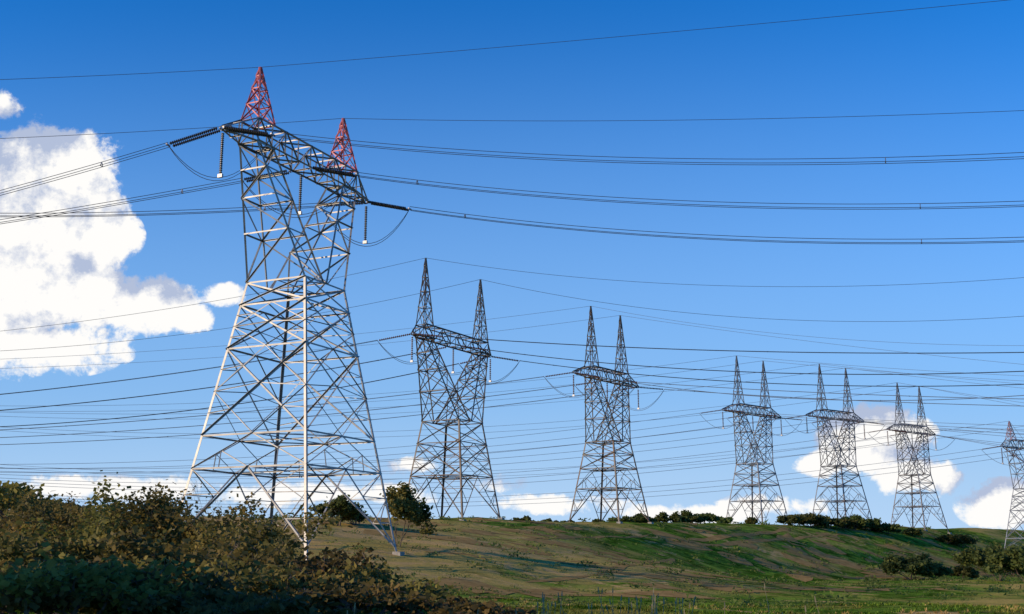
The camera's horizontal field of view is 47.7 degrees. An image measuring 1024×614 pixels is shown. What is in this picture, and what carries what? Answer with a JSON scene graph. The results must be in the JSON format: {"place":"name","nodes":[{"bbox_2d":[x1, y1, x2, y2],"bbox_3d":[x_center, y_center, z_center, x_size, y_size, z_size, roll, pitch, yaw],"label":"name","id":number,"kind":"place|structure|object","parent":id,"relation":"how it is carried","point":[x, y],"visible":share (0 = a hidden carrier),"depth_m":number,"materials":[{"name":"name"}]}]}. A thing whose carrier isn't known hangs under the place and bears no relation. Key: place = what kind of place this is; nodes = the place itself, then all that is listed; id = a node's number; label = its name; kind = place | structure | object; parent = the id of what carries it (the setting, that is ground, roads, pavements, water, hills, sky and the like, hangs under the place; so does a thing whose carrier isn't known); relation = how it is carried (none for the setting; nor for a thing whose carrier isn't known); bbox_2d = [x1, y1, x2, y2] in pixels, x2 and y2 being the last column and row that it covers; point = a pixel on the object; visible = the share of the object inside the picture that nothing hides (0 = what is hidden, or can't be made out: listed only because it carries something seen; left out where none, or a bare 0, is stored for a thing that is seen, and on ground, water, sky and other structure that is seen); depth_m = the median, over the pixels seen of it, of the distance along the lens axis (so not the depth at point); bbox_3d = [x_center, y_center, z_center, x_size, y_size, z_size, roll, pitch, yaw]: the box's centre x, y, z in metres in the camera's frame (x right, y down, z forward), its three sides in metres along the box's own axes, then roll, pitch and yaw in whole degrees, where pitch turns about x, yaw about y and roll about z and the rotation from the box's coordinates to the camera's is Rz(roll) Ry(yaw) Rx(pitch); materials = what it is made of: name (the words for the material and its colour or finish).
{"place":"outdoors","nodes":[
{"label":"outdoors","id":0,"kind":"place"},
{"bbox_2d":[0,480,68,511],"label":"tree","id":1,"kind":"object","parent":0,"point":[6,497],"depth_m":101.85,"materials":[{"name":"green plant"}]},
{"bbox_2d":[425,551,486,558],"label":"path","id":2,"kind":"structure","parent":0,"point":[460,553],"depth_m":109.35,"materials":[{"name":"brown soil"}]},
{"bbox_2d":[0,509,1023,613],"bbox_3d":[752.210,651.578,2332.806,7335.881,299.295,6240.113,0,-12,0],"label":"ground","id":3,"kind":"structure","parent":0,"point":[421,560],"depth_m":129.23,"materials":[{"name":"green plant"}]},
{"bbox_2d":[0,516,60,545],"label":"shrub","id":4,"kind":"object","parent":3,"relation":"on","point":[1,526],"depth_m":62.21,"materials":[{"name":"green plant"}]},
{"bbox_2d":[0,536,64,565],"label":"shrub","id":5,"kind":"object","parent":3,"relation":"on","point":[2,558],"depth_m":38.25,"materials":[{"name":"green plant"}]},
{"bbox_2d":[0,485,74,517],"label":"bush","id":6,"kind":"object","parent":3,"relation":"on","point":[28,488],"depth_m":108.29,"materials":[{"name":"green plant"}]},
{"bbox_2d":[0,560,76,613],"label":"shrub","id":7,"kind":"object","parent":3,"relation":"on","point":[3,562],"depth_m":29.28,"materials":[{"name":"green plant"}]},
{"bbox_2d":[0,491,83,541],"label":"shrub","id":8,"kind":"object","parent":3,"relation":"on","point":[65,509],"depth_m":71.25,"materials":[{"name":"green plant"}]},
{"bbox_2d":[0,494,95,540],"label":"shrub","id":9,"kind":"object","parent":3,"relation":"on","point":[64,523],"depth_m":60.74,"materials":[{"name":"green plant"}]},
{"bbox_2d":[0,486,163,546],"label":"shrub","id":10,"kind":"object","parent":3,"relation":"on","point":[39,508],"depth_m":57.72,"materials":[{"name":"green plant"}]},
{"bbox_2d":[1,470,204,549],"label":"shrub","id":11,"kind":"object","parent":3,"relation":"on","point":[98,516],"depth_m":52.24,"materials":[{"name":"green plant"}]},
{"bbox_2d":[0,542,210,613],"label":"shrub","id":12,"kind":"object","parent":3,"relation":"on","point":[12,581],"depth_m":26.72,"materials":[{"name":"green plant"}]},
{"bbox_2d":[0,520,216,613],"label":"shrub","id":13,"kind":"object","parent":3,"relation":"on","point":[77,552],"depth_m":36.04,"materials":[{"name":"green plant"}]},
{"bbox_2d":[0,555,230,613],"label":"shrub","id":14,"kind":"object","parent":3,"relation":"on","point":[39,603],"depth_m":26.18,"materials":[{"name":"green plant"}]},
{"bbox_2d":[64,498,197,552],"bbox_3d":[-19.596,12.467,59.883,7.864,5.445,7.665,0,-12,0],"label":"shrub","id":15,"kind":"object","parent":3,"relation":"on","point":[113,513],"depth_m":58.64,"materials":[{"name":"green plant"}]},
{"bbox_2d":[56,479,218,550],"bbox_3d":[-18.307,11.417,56.150,8.461,6.126,8.075,0,-12,0],"label":"shrub","id":16,"kind":"object","parent":3,"relation":"on","point":[149,492],"depth_m":54.66,"materials":[{"name":"green plant"}]},
{"bbox_2d":[66,525,219,564],"bbox_3d":[-12.398,8.626,37.409,7.635,3.003,5.309,-6,-14,26],"label":"shrub","id":17,"kind":"object","parent":3,"relation":"on","point":[120,547],"depth_m":35.93,"materials":[{"name":"green plant"}]},
{"bbox_2d":[96,568,264,613],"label":"shrub","id":18,"kind":"object","parent":3,"relation":"on","point":[214,592],"depth_m":28.02,"materials":[{"name":"green plant"}]},
{"bbox_2d":[105,486,273,553],"bbox_3d":[-15.033,10.982,52.609,8.234,5.649,6.628,0,-12,0],"label":"shrub","id":19,"kind":"object","parent":3,"relation":"on","point":[153,519],"depth_m":52.95,"materials":[{"name":"green plant"}]},
{"bbox_2d":[126,525,302,593],"bbox_3d":[-10.040,8.756,38.125,6.939,3.216,7.531,0,-12,0],"label":"shrub","id":20,"kind":"object","parent":3,"relation":"on","point":[275,560],"depth_m":38.36,"materials":[{"name":"green plant"}]},
{"bbox_2d":[183,476,246,531],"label":"bush","id":21,"kind":"object","parent":3,"relation":"on","point":[208,506],"depth_m":68.31,"materials":[{"name":"green plant"}]},
{"bbox_2d":[169,494,352,559],"bbox_3d":[-11.032,10.493,49.197,8.320,5.075,7.530,0,-12,0],"label":"shrub","id":22,"kind":"object","parent":3,"relation":"on","point":[300,526],"depth_m":48.71,"materials":[{"name":"green plant"}]},
{"bbox_2d":[159,554,369,596],"bbox_3d":[-8.494,8.446,34.710,6.255,2.052,6.332,-6,-14,25],"label":"shrub","id":23,"kind":"object","parent":3,"relation":"on","point":[279,581],"depth_m":33.82,"materials":[{"name":"green plant"}]},
{"bbox_2d":[201,529,332,570],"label":"shrub","id":24,"kind":"object","parent":3,"relation":"on","point":[259,546],"depth_m":44.72,"materials":[{"name":"green plant"}]},
{"bbox_2d":[201,588,361,613],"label":"shrub","id":25,"kind":"object","parent":3,"relation":"on","point":[278,606],"depth_m":26.23,"materials":[{"name":"green plant"}]},
{"bbox_2d":[182,67,404,559],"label":"pylon","id":26,"kind":"object","parent":3,"relation":"on","point":[291,295],"visible":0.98,"depth_m":103.86,"materials":[{"name":"metal"}]},
{"bbox_2d":[169,126,408,239],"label":"line insulators","id":27,"kind":"object","parent":26,"relation":"attached to","point":[193,137],"visible":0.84,"depth_m":105.91,"materials":[{"name":"grey"}]},
{"bbox_2d":[100,127,921,243],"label":"line fittings","id":28,"kind":"object","parent":27,"relation":"attached to","point":[299,212],"visible":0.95,"depth_m":103.57,"materials":[{"name":"silver metal"}]},
{"bbox_2d":[0,0,1023,246],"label":"line conductors","id":29,"kind":"object","parent":26,"relation":"attached to","point":[522,190],"visible":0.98,"depth_m":99.22,"materials":[{"name":"grey metal"}]},
{"bbox_2d":[251,543,385,576],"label":"shrub","id":30,"kind":"object","parent":3,"relation":"on","point":[336,562],"depth_m":42.18,"materials":[{"name":"green plant"}]},
{"bbox_2d":[236,567,415,613],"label":"shrub","id":31,"kind":"object","parent":3,"relation":"on","point":[343,583],"depth_m":34.64,"materials":[{"name":"green plant"}]},
{"bbox_2d":[308,493,363,525],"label":"tree","id":32,"kind":"object","parent":3,"relation":"on","point":[342,502],"depth_m":131.51,"materials":[{"name":"green plant"}]},
{"bbox_2d":[295,554,408,610],"bbox_3d":[-6.759,9.888,41.170,5.913,2.173,5.594,0,-12,0],"label":"shrub","id":33,"kind":"object","parent":3,"relation":"on","point":[380,576],"depth_m":40.95,"materials":[{"name":"green plant"}]},
{"bbox_2d":[261,581,444,613],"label":"shrub","id":34,"kind":"object","parent":3,"relation":"on","point":[359,596],"depth_m":33.18,"materials":[{"name":"green plant"}]},
{"bbox_2d":[341,511,368,524],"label":"bush","id":35,"kind":"object","parent":3,"relation":"on","point":[361,517],"depth_m":134.99,"materials":[{"name":"green plant"}]},
{"bbox_2d":[323,572,455,613],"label":"shrub","id":36,"kind":"object","parent":3,"relation":"on","point":[436,590],"depth_m":39.22,"materials":[{"name":"green plant"}]},
{"bbox_2d":[379,481,437,546],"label":"tree","id":37,"kind":"object","parent":3,"relation":"on","point":[403,500],"depth_m":110.50,"materials":[{"name":"green plant"}]},
{"bbox_2d":[376,593,478,613],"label":"shrub","id":38,"kind":"object","parent":3,"relation":"on","point":[408,607],"depth_m":34.27,"materials":[{"name":"green plant"}]},
{"bbox_2d":[403,258,504,520],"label":"pylon","id":39,"kind":"object","parent":3,"relation":"on","point":[479,354],"visible":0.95,"depth_m":182.52,"materials":[{"name":"metal"}]},
{"bbox_2d":[379,333,518,379],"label":"line insulators","id":40,"kind":"object","parent":39,"relation":"attached to","point":[403,335],"visible":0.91,"depth_m":185.05,"materials":[{"name":"brown ceramic"}]},
{"bbox_2d":[123,336,815,398],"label":"line fittings","id":41,"kind":"object","parent":40,"relation":"attached to","point":[452,371],"visible":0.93,"depth_m":185.33,"materials":[{"name":"silver metal"}]},
{"bbox_2d":[0,258,1023,426],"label":"line conductors","id":42,"kind":"object","parent":39,"relation":"hanging from","point":[526,354],"visible":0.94,"depth_m":177.94,"materials":[{"name":"grey metal"}]},
{"bbox_2d":[428,598,545,613],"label":"shrub","id":43,"kind":"object","parent":3,"relation":"on","point":[457,608],"depth_m":32.87,"materials":[{"name":"green plant"}]},
{"bbox_2d":[4,510,1023,607],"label":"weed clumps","id":44,"kind":"object","parent":3,"relation":"on","point":[874,581],"visible":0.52,"depth_m":121.51,"materials":[{"name":"green plant"}]},
{"bbox_2d":[5,589,1023,613],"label":"grass tussocks","id":45,"kind":"object","parent":3,"relation":"on","point":[1015,608],"depth_m":54.50,"materials":[{"name":"plant"}]},
{"bbox_2d":[513,515,534,520],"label":"ridge bush","id":46,"kind":"object","parent":3,"relation":"on","point":[527,517],"visible":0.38,"depth_m":211.01,"materials":[{"name":"green plant"}]},
{"bbox_2d":[347,583,818,613],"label":"dry weeds","id":47,"kind":"object","parent":3,"relation":"on","point":[543,599],"visible":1,"depth_m":25.07,"materials":[{"name":"brown plant"}]},
{"bbox_2d":[569,306,653,523],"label":"pylon","id":48,"kind":"object","parent":3,"relation":"on","point":[605,442],"visible":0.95,"depth_m":217.85,"materials":[{"name":"metal"}]},
{"bbox_2d":[0,306,1023,444],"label":"line conductors","id":49,"kind":"object","parent":48,"relation":"hanging from","point":[524,391],"visible":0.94,"depth_m":217.63,"materials":[{"name":"silver metal"}]},
{"bbox_2d":[545,372,662,407],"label":"line insulators","id":50,"kind":"object","parent":48,"relation":"attached to","point":[606,383],"visible":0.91,"depth_m":219.40,"materials":[{"name":"brown ceramic"}]},
{"bbox_2d":[608,515,629,521],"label":"ridge bush","id":51,"kind":"object","parent":3,"relation":"on","point":[625,518],"visible":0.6,"depth_m":226.46,"materials":[{"name":"green plant"}]},
{"bbox_2d":[628,518,637,522],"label":"ridge bush","id":52,"kind":"object","parent":3,"relation":"on","point":[633,520],"visible":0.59,"depth_m":228.62,"materials":[{"name":"green plant"}]},
{"bbox_2d":[257,516,1017,600],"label":"bare soil patches","id":53,"kind":"object","parent":3,"relation":"on","point":[467,583],"visible":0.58,"depth_m":152.41,"materials":[{"name":"brown soil"}]},
{"bbox_2d":[630,513,656,522],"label":"ridge bush","id":54,"kind":"object","parent":3,"relation":"on","point":[640,518],"visible":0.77,"depth_m":229.53,"materials":[{"name":"green plant"}]},
{"bbox_2d":[654,511,681,521],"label":"ridge bush","id":55,"kind":"object","parent":3,"relation":"on","point":[674,517],"depth_m":232.68,"materials":[{"name":"green plant"}]},
{"bbox_2d":[676,516,690,522],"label":"ridge bush","id":56,"kind":"object","parent":3,"relation":"on","point":[685,519],"visible":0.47,"depth_m":235.06,"materials":[{"name":"green plant"}]},
{"bbox_2d":[681,510,702,522],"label":"ridge bush","id":57,"kind":"object","parent":3,"relation":"on","point":[697,518],"depth_m":237.56,"materials":[{"name":"green plant"}]},
{"bbox_2d":[699,512,720,522],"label":"ridge bush","id":58,"kind":"object","parent":3,"relation":"on","point":[706,516],"depth_m":241.60,"materials":[{"name":"green plant"}]},
{"bbox_2d":[714,516,732,523],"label":"ridge bush","id":59,"kind":"object","parent":3,"relation":"on","point":[725,520],"depth_m":251.83,"materials":[{"name":"green plant"}]},
{"bbox_2d":[744,517,757,523],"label":"ridge bush","id":60,"kind":"object","parent":3,"relation":"on","point":[751,520],"visible":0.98,"depth_m":257.17,"materials":[{"name":"green plant"}]},
{"bbox_2d":[721,356,786,522],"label":"pylon","id":61,"kind":"object","parent":3,"relation":"on","point":[757,447],"visible":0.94,"depth_m":274.17,"materials":[{"name":"metal"}]},
{"bbox_2d":[0,356,1022,472],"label":"line conductors","id":62,"kind":"object","parent":61,"relation":"hanging from","point":[521,435],"visible":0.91,"depth_m":277.15,"materials":[{"name":"silver metal"}]},
{"bbox_2d":[701,409,799,433],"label":"line insulators","id":63,"kind":"object","parent":61,"relation":"attached to","point":[747,415],"visible":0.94,"depth_m":274.49,"materials":[{"name":"brown ceramic"}]},
{"bbox_2d":[775,514,804,525],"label":"ridge bush","id":64,"kind":"object","parent":3,"relation":"on","point":[790,519],"depth_m":259.64,"materials":[{"name":"green plant"}]},
{"bbox_2d":[796,512,826,527],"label":"ridge bush","id":65,"kind":"object","parent":3,"relation":"on","point":[812,518],"depth_m":263.08,"materials":[{"name":"green plant"}]},
{"bbox_2d":[811,520,830,527],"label":"ridge bush","id":66,"kind":"object","parent":3,"relation":"on","point":[826,524],"depth_m":266.74,"materials":[{"name":"green plant"}]},
{"bbox_2d":[825,515,846,527],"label":"ridge bush","id":67,"kind":"object","parent":3,"relation":"on","point":[835,522],"depth_m":269.22,"materials":[{"name":"green plant"}]},
{"bbox_2d":[805,364,871,517],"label":"pylon","id":68,"kind":"object","parent":3,"relation":"on","point":[847,413],"visible":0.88,"depth_m":290.19,"materials":[{"name":"metal"}]},
{"bbox_2d":[0,364,1023,476],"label":"line conductors","id":69,"kind":"object","parent":68,"relation":"hanging from","point":[562,445],"visible":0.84,"depth_m":293.77,"materials":[{"name":"silver metal"}]},
{"bbox_2d":[788,415,883,435],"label":"line insulators","id":70,"kind":"object","parent":68,"relation":"attached to","point":[835,421],"visible":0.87,"depth_m":291.55,"materials":[{"name":"brown ceramic"}]},
{"bbox_2d":[839,518,857,528],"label":"ridge bush","id":71,"kind":"object","parent":3,"relation":"on","point":[851,523],"depth_m":272.63,"materials":[{"name":"green plant"}]},
{"bbox_2d":[840,514,868,529],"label":"ridge bush","id":72,"kind":"object","parent":3,"relation":"on","point":[863,522],"depth_m":273.86,"materials":[{"name":"green plant"}]},
{"bbox_2d":[852,517,881,530],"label":"ridge bush","id":73,"kind":"object","parent":3,"relation":"on","point":[875,523],"depth_m":278.55,"materials":[{"name":"green plant"}]},
{"bbox_2d":[871,522,885,532],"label":"ridge bush","id":74,"kind":"object","parent":3,"relation":"on","point":[881,528],"depth_m":279.23,"materials":[{"name":"green plant"}]},
{"bbox_2d":[873,523,902,533],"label":"ridge bush","id":75,"kind":"object","parent":3,"relation":"on","point":[889,527],"depth_m":279.71,"materials":[{"name":"green plant"}]},
{"bbox_2d":[878,553,940,579],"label":"bush","id":76,"kind":"object","parent":3,"relation":"on","point":[892,563],"depth_m":207.25,"materials":[{"name":"green plant"}]},
{"bbox_2d":[903,528,922,535],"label":"ridge bush","id":77,"kind":"object","parent":3,"relation":"on","point":[912,531],"depth_m":287.04,"materials":[{"name":"green plant"}]},
{"bbox_2d":[886,383,951,533],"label":"pylon","id":78,"kind":"object","parent":3,"relation":"on","point":[920,492],"visible":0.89,"depth_m":321.92,"materials":[{"name":"metal"}]},
{"bbox_2d":[0,383,1023,491],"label":"line conductors","id":79,"kind":"object","parent":78,"relation":"hanging from","point":[970,440],"visible":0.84,"depth_m":326.67,"materials":[{"name":"silver metal"}]},
{"bbox_2d":[868,429,953,448],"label":"line insulators","id":80,"kind":"object","parent":78,"relation":"attached to","point":[903,433],"visible":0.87,"depth_m":320.99,"materials":[{"name":"brown ceramic"}]},
{"bbox_2d":[908,561,953,578],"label":"bush","id":81,"kind":"object","parent":3,"relation":"on","point":[945,570],"depth_m":209.85,"materials":[{"name":"green plant"}]},
{"bbox_2d":[934,534,958,543],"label":"ridge bush","id":82,"kind":"object","parent":3,"relation":"on","point":[947,537],"depth_m":291.53,"materials":[{"name":"green plant"}]},
{"bbox_2d":[946,534,977,547],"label":"ridge bush","id":83,"kind":"object","parent":3,"relation":"on","point":[967,539],"depth_m":294.21,"materials":[{"name":"green plant"}]},
{"bbox_2d":[949,563,979,577],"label":"bush","id":84,"kind":"object","parent":3,"relation":"on","point":[970,571],"depth_m":217.31,"materials":[{"name":"green plant"}]},
{"bbox_2d":[946,542,1023,580],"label":"bush","id":85,"kind":"object","parent":3,"relation":"on","point":[965,557],"depth_m":180.66,"materials":[{"name":"green plant"}]},
{"bbox_2d":[982,544,1023,580],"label":"bush","id":86,"kind":"object","parent":3,"relation":"on","point":[1012,558],"depth_m":170.15,"materials":[{"name":"green plant"}]},
{"bbox_2d":[1000,421,1023,547],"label":"pylon","id":87,"kind":"object","parent":3,"relation":"on","point":[1010,440],"visible":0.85,"depth_m":289.21,"materials":[{"name":"metal"}]},
{"bbox_2d":[0,421,1023,507],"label":"line conductors","id":88,"kind":"object","parent":87,"relation":"attached to","point":[605,464],"visible":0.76,"depth_m":294.25,"materials":[{"name":"silver metal"}]},
{"bbox_2d":[982,446,1023,462],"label":"line insulators","id":89,"kind":"object","parent":87,"relation":"attached to","point":[1004,451],"visible":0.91,"depth_m":286.32,"materials":[{"name":"brown ceramic"}]},
{"bbox_2d":[0,0,1023,529],"label":"sky","id":90,"kind":"structure","parent":0,"point":[560,98],"materials":[{"name":"blue"}]},
{"bbox_2d":[526,574,603,581],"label":"path","id":91,"kind":"structure","parent":0,"point":[563,578],"depth_m":101.66,"materials":[{"name":"brown soil"}]},
{"bbox_2d":[522,535,647,539],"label":"path","id":92,"kind":"structure","parent":0,"point":[590,537],"depth_m":177.01,"materials":[{"name":"brown soil"}]},
{"bbox_2d":[597,558,674,572],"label":"path","id":93,"kind":"structure","parent":0,"point":[621,567],"depth_m":122.70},
{"bbox_2d":[688,528,789,541],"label":"path","id":94,"kind":"structure","parent":0,"point":[718,537],"depth_m":218.45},
{"bbox_2d":[696,534,848,545],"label":"path","id":95,"kind":"structure","parent":0,"point":[731,543],"depth_m":219.77,"materials":[{"name":"brown soil"}]}
]}

